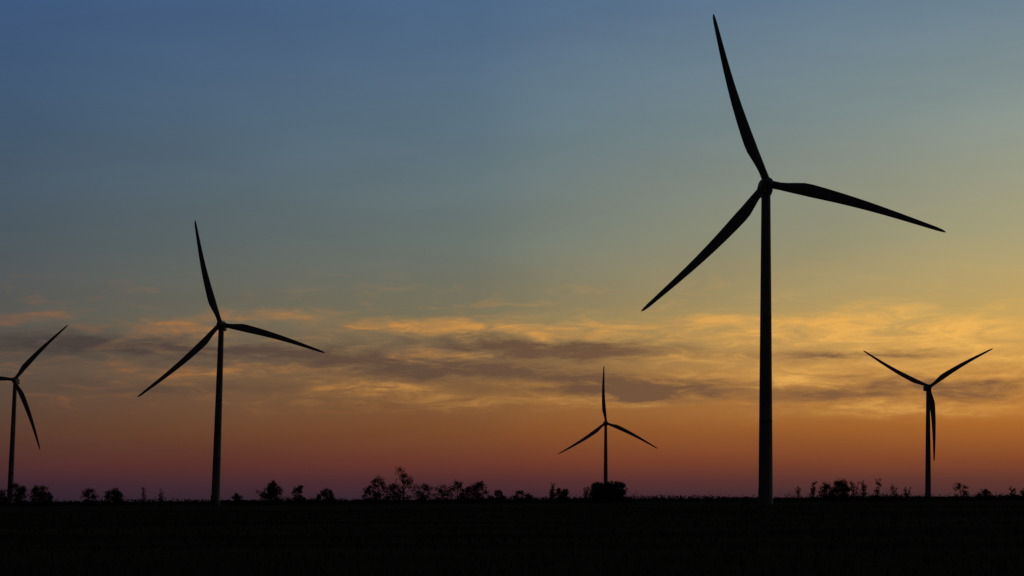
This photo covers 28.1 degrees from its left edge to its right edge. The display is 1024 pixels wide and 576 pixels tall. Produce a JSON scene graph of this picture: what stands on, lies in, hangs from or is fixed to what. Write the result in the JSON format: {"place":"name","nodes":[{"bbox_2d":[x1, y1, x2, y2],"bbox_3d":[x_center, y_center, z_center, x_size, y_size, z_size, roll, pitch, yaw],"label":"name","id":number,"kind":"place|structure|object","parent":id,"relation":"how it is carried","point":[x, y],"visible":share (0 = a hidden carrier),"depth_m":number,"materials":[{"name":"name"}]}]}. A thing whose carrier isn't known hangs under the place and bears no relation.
{"place":"outdoors","nodes":[
{"label":"outdoors","id":0,"kind":"place"},
{"bbox_2d":[0,496,1023,575],"bbox_3d":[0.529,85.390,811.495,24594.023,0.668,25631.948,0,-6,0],"label":"ground","id":1,"kind":"structure","parent":0,"point":[425,551],"depth_m":79.87,"materials":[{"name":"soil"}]},
{"bbox_2d":[0,488,8,505],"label":"deciduous tree","id":2,"kind":"object","parent":1,"relation":"on","point":[3,497],"visible":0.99,"depth_m":785.73,"materials":[{"name":"black plant"}]},
{"bbox_2d":[8,482,29,505],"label":"deciduous tree","id":3,"kind":"object","parent":1,"relation":"on","point":[18,495],"visible":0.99,"depth_m":795.04,"materials":[{"name":"black plant"}]},
{"bbox_2d":[0,325,67,504],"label":"wind turbine","id":4,"kind":"object","parent":1,"relation":"on","point":[15,380],"visible":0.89,"depth_m":1235.01,"materials":[{"name":"paint"}]},
{"bbox_2d":[23,484,48,505],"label":"deciduous tree","id":5,"kind":"object","parent":1,"relation":"on","point":[36,489],"visible":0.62,"depth_m":800.70,"materials":[{"name":"black plant"}]},
{"bbox_2d":[36,490,53,505],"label":"shrub","id":6,"kind":"object","parent":1,"relation":"on","point":[48,496],"visible":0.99,"depth_m":787.01,"materials":[{"name":"black plant"}]},
{"bbox_2d":[78,487,99,505],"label":"deciduous tree","id":7,"kind":"object","parent":1,"relation":"on","point":[92,496],"visible":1,"depth_m":795.73,"materials":[{"name":"black plant"}]},
{"bbox_2d":[103,487,124,505],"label":"deciduous tree","id":8,"kind":"object","parent":1,"relation":"on","point":[117,494],"visible":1,"depth_m":795.07,"materials":[{"name":"black plant"}]},
{"bbox_2d":[140,487,146,505],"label":"bare tree","id":9,"kind":"object","parent":1,"relation":"on","point":[143,495],"visible":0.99,"depth_m":796.05,"materials":[{"name":"black plant"}]},
{"bbox_2d":[157,489,163,505],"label":"bare tree","id":10,"kind":"object","parent":1,"relation":"on","point":[161,497],"visible":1,"depth_m":800.89,"materials":[{"name":"black plant"}]},
{"bbox_2d":[138,221,323,504],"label":"wind turbine","id":11,"kind":"object","parent":1,"relation":"on","point":[221,326],"visible":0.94,"depth_m":861.23,"materials":[{"name":"paint"}]},
{"bbox_2d":[230,492,244,504],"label":"shrub","id":12,"kind":"object","parent":1,"relation":"on","point":[236,498],"visible":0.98,"depth_m":795.23,"materials":[{"name":"black plant"}]},
{"bbox_2d":[256,480,282,504],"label":"deciduous tree","id":13,"kind":"object","parent":1,"relation":"on","point":[271,493],"visible":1,"depth_m":795.01,"materials":[{"name":"black plant"}]},
{"bbox_2d":[291,485,305,504],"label":"deciduous tree","id":14,"kind":"object","parent":1,"relation":"on","point":[298,497],"visible":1,"depth_m":795.57,"materials":[{"name":"black plant"}]},
{"bbox_2d":[314,488,336,504],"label":"deciduous tree","id":15,"kind":"object","parent":1,"relation":"on","point":[326,494],"visible":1,"depth_m":795.50,"materials":[{"name":"black plant"}]},
{"bbox_2d":[361,485,378,504],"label":"deciduous tree","id":16,"kind":"object","parent":1,"relation":"on","point":[369,491],"visible":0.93,"depth_m":801.30,"materials":[{"name":"black plant"}]},
{"bbox_2d":[369,475,391,504],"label":"deciduous tree","id":17,"kind":"object","parent":1,"relation":"on","point":[376,494],"visible":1,"depth_m":795.77,"materials":[{"name":"black plant"}]},
{"bbox_2d":[383,484,401,504],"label":"deciduous tree","id":18,"kind":"object","parent":1,"relation":"on","point":[393,491],"visible":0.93,"depth_m":798.25,"materials":[{"name":"black plant"}]},
{"bbox_2d":[387,466,417,504],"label":"deciduous tree","id":19,"kind":"object","parent":1,"relation":"on","point":[404,476],"visible":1,"depth_m":791.96,"materials":[{"name":"black plant"}]},
{"bbox_2d":[410,482,437,504],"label":"deciduous tree","id":20,"kind":"object","parent":1,"relation":"on","point":[422,498],"visible":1,"depth_m":795.72,"materials":[{"name":"black plant"}]},
{"bbox_2d":[433,485,451,502],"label":"deciduous tree","id":21,"kind":"object","parent":1,"relation":"on","point":[439,490],"visible":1,"depth_m":798.71,"materials":[{"name":"black plant"}]},
{"bbox_2d":[442,479,469,503],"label":"deciduous tree","id":22,"kind":"object","parent":1,"relation":"on","point":[453,488],"visible":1,"depth_m":795.73,"materials":[{"name":"black plant"}]},
{"bbox_2d":[460,486,479,503],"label":"deciduous tree","id":23,"kind":"object","parent":1,"relation":"on","point":[467,493],"visible":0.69,"depth_m":803.09,"materials":[{"name":"black plant"}]},
{"bbox_2d":[467,481,489,503],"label":"deciduous tree","id":24,"kind":"object","parent":1,"relation":"on","point":[477,487],"visible":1,"depth_m":792.70,"materials":[{"name":"black plant"}]},
{"bbox_2d":[488,489,506,503],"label":"shrub","id":25,"kind":"object","parent":1,"relation":"on","point":[500,495],"visible":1,"depth_m":795.96,"materials":[{"name":"black plant"}]},
{"bbox_2d":[0,489,1023,505],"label":"undergrowth","id":26,"kind":"object","parent":1,"relation":"on","point":[982,498],"visible":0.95,"depth_m":795.36,"materials":[{"name":"black plant"}]},
{"bbox_2d":[4,488,1021,505],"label":"distant scrub","id":27,"kind":"object","parent":1,"relation":"on","point":[225,502],"visible":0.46,"depth_m":837.58,"materials":[{"name":"black plant"}]},
{"bbox_2d":[512,490,534,503],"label":"shrub","id":28,"kind":"object","parent":1,"relation":"on","point":[521,492],"visible":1,"depth_m":795.37,"materials":[{"name":"black plant"}]},
{"bbox_2d":[27,493,1020,502],"bbox_3d":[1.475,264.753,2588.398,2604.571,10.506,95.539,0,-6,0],"label":"distant treeline","id":29,"kind":"object","parent":1,"relation":"on","point":[197,500],"visible":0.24,"depth_m":2576.65,"materials":[{"name":"black plant"}]},
{"bbox_2d":[549,483,555,503],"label":"bare tree","id":30,"kind":"object","parent":1,"relation":"on","point":[551,492],"visible":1,"depth_m":795.65,"materials":[{"name":"black plant"}]},
{"bbox_2d":[550,487,568,503],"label":"deciduous tree","id":31,"kind":"object","parent":1,"relation":"on","point":[564,493],"visible":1,"depth_m":798.82,"materials":[{"name":"black plant"}]},
{"bbox_2d":[581,487,589,503],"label":"bare tree","id":32,"kind":"object","parent":1,"relation":"on","point":[584,495],"visible":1,"depth_m":795.63,"materials":[{"name":"black plant"}]},
{"bbox_2d":[587,481,628,503],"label":"shrub thicket","id":33,"kind":"object","parent":1,"relation":"on","point":[608,492],"visible":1,"depth_m":794.61,"materials":[{"name":"black plant"}]},
{"bbox_2d":[558,367,657,483],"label":"wind turbine","id":34,"kind":"object","parent":1,"relation":"on","point":[604,424],"visible":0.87,"depth_m":1653.37,"materials":[{"name":"paint"}]},
{"bbox_2d":[641,14,944,504],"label":"wind turbine","id":35,"kind":"object","parent":1,"relation":"on","point":[767,184],"visible":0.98,"depth_m":515.76,"materials":[{"name":"paint"}]},
{"bbox_2d":[794,486,801,501],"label":"bare tree","id":36,"kind":"object","parent":1,"relation":"on","point":[797,492],"visible":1,"depth_m":795.45,"materials":[{"name":"black plant"}]},
{"bbox_2d":[809,481,817,501],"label":"bare tree","id":37,"kind":"object","parent":1,"relation":"on","point":[813,488],"visible":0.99,"depth_m":799.52,"materials":[{"name":"black plant"}]},
{"bbox_2d":[817,481,835,501],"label":"deciduous tree","id":38,"kind":"object","parent":1,"relation":"on","point":[826,487],"visible":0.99,"depth_m":795.48,"materials":[{"name":"black plant"}]},
{"bbox_2d":[830,478,854,501],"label":"deciduous tree","id":39,"kind":"object","parent":1,"relation":"on","point":[844,489],"visible":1,"depth_m":793.30,"materials":[{"name":"black plant"}]},
{"bbox_2d":[849,481,859,501],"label":"bare tree","id":40,"kind":"object","parent":1,"relation":"on","point":[856,492],"visible":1,"depth_m":796.88,"materials":[{"name":"black plant"}]},
{"bbox_2d":[858,480,866,501],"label":"bare tree","id":41,"kind":"object","parent":1,"relation":"on","point":[862,488],"visible":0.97,"depth_m":801.98,"materials":[{"name":"black plant"}]},
{"bbox_2d":[874,478,881,501],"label":"bare tree","id":42,"kind":"object","parent":1,"relation":"on","point":[877,490],"visible":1,"depth_m":795.95,"materials":[{"name":"black plant"}]},
{"bbox_2d":[890,483,898,501],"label":"bare tree","id":43,"kind":"object","parent":1,"relation":"on","point":[892,489],"visible":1,"depth_m":798.86,"materials":[{"name":"black plant"}]},
{"bbox_2d":[903,486,910,501],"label":"bare tree","id":44,"kind":"object","parent":1,"relation":"on","point":[906,494],"visible":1,"depth_m":795.79,"materials":[{"name":"black plant"}]},
{"bbox_2d":[863,348,992,498],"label":"wind turbine","id":45,"kind":"object","parent":1,"relation":"on","point":[930,403],"visible":0.89,"depth_m":1247.84,"materials":[{"name":"paint"}]},
{"bbox_2d":[952,482,969,500],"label":"deciduous tree","id":46,"kind":"object","parent":1,"relation":"on","point":[958,487],"visible":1,"depth_m":795.89,"materials":[{"name":"black plant"}]},
{"bbox_2d":[976,488,992,497],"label":"shrub","id":47,"kind":"object","parent":1,"relation":"on","point":[985,492],"visible":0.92,"depth_m":801.41,"materials":[{"name":"black plant"}]},
{"bbox_2d":[1009,486,1016,500],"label":"bare tree","id":48,"kind":"object","parent":1,"relation":"on","point":[1011,490],"visible":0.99,"depth_m":795.81,"materials":[{"name":"black plant"}]},
{"bbox_2d":[0,0,1023,501],"label":"sky","id":49,"kind":"structure","parent":0,"point":[473,210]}
]}

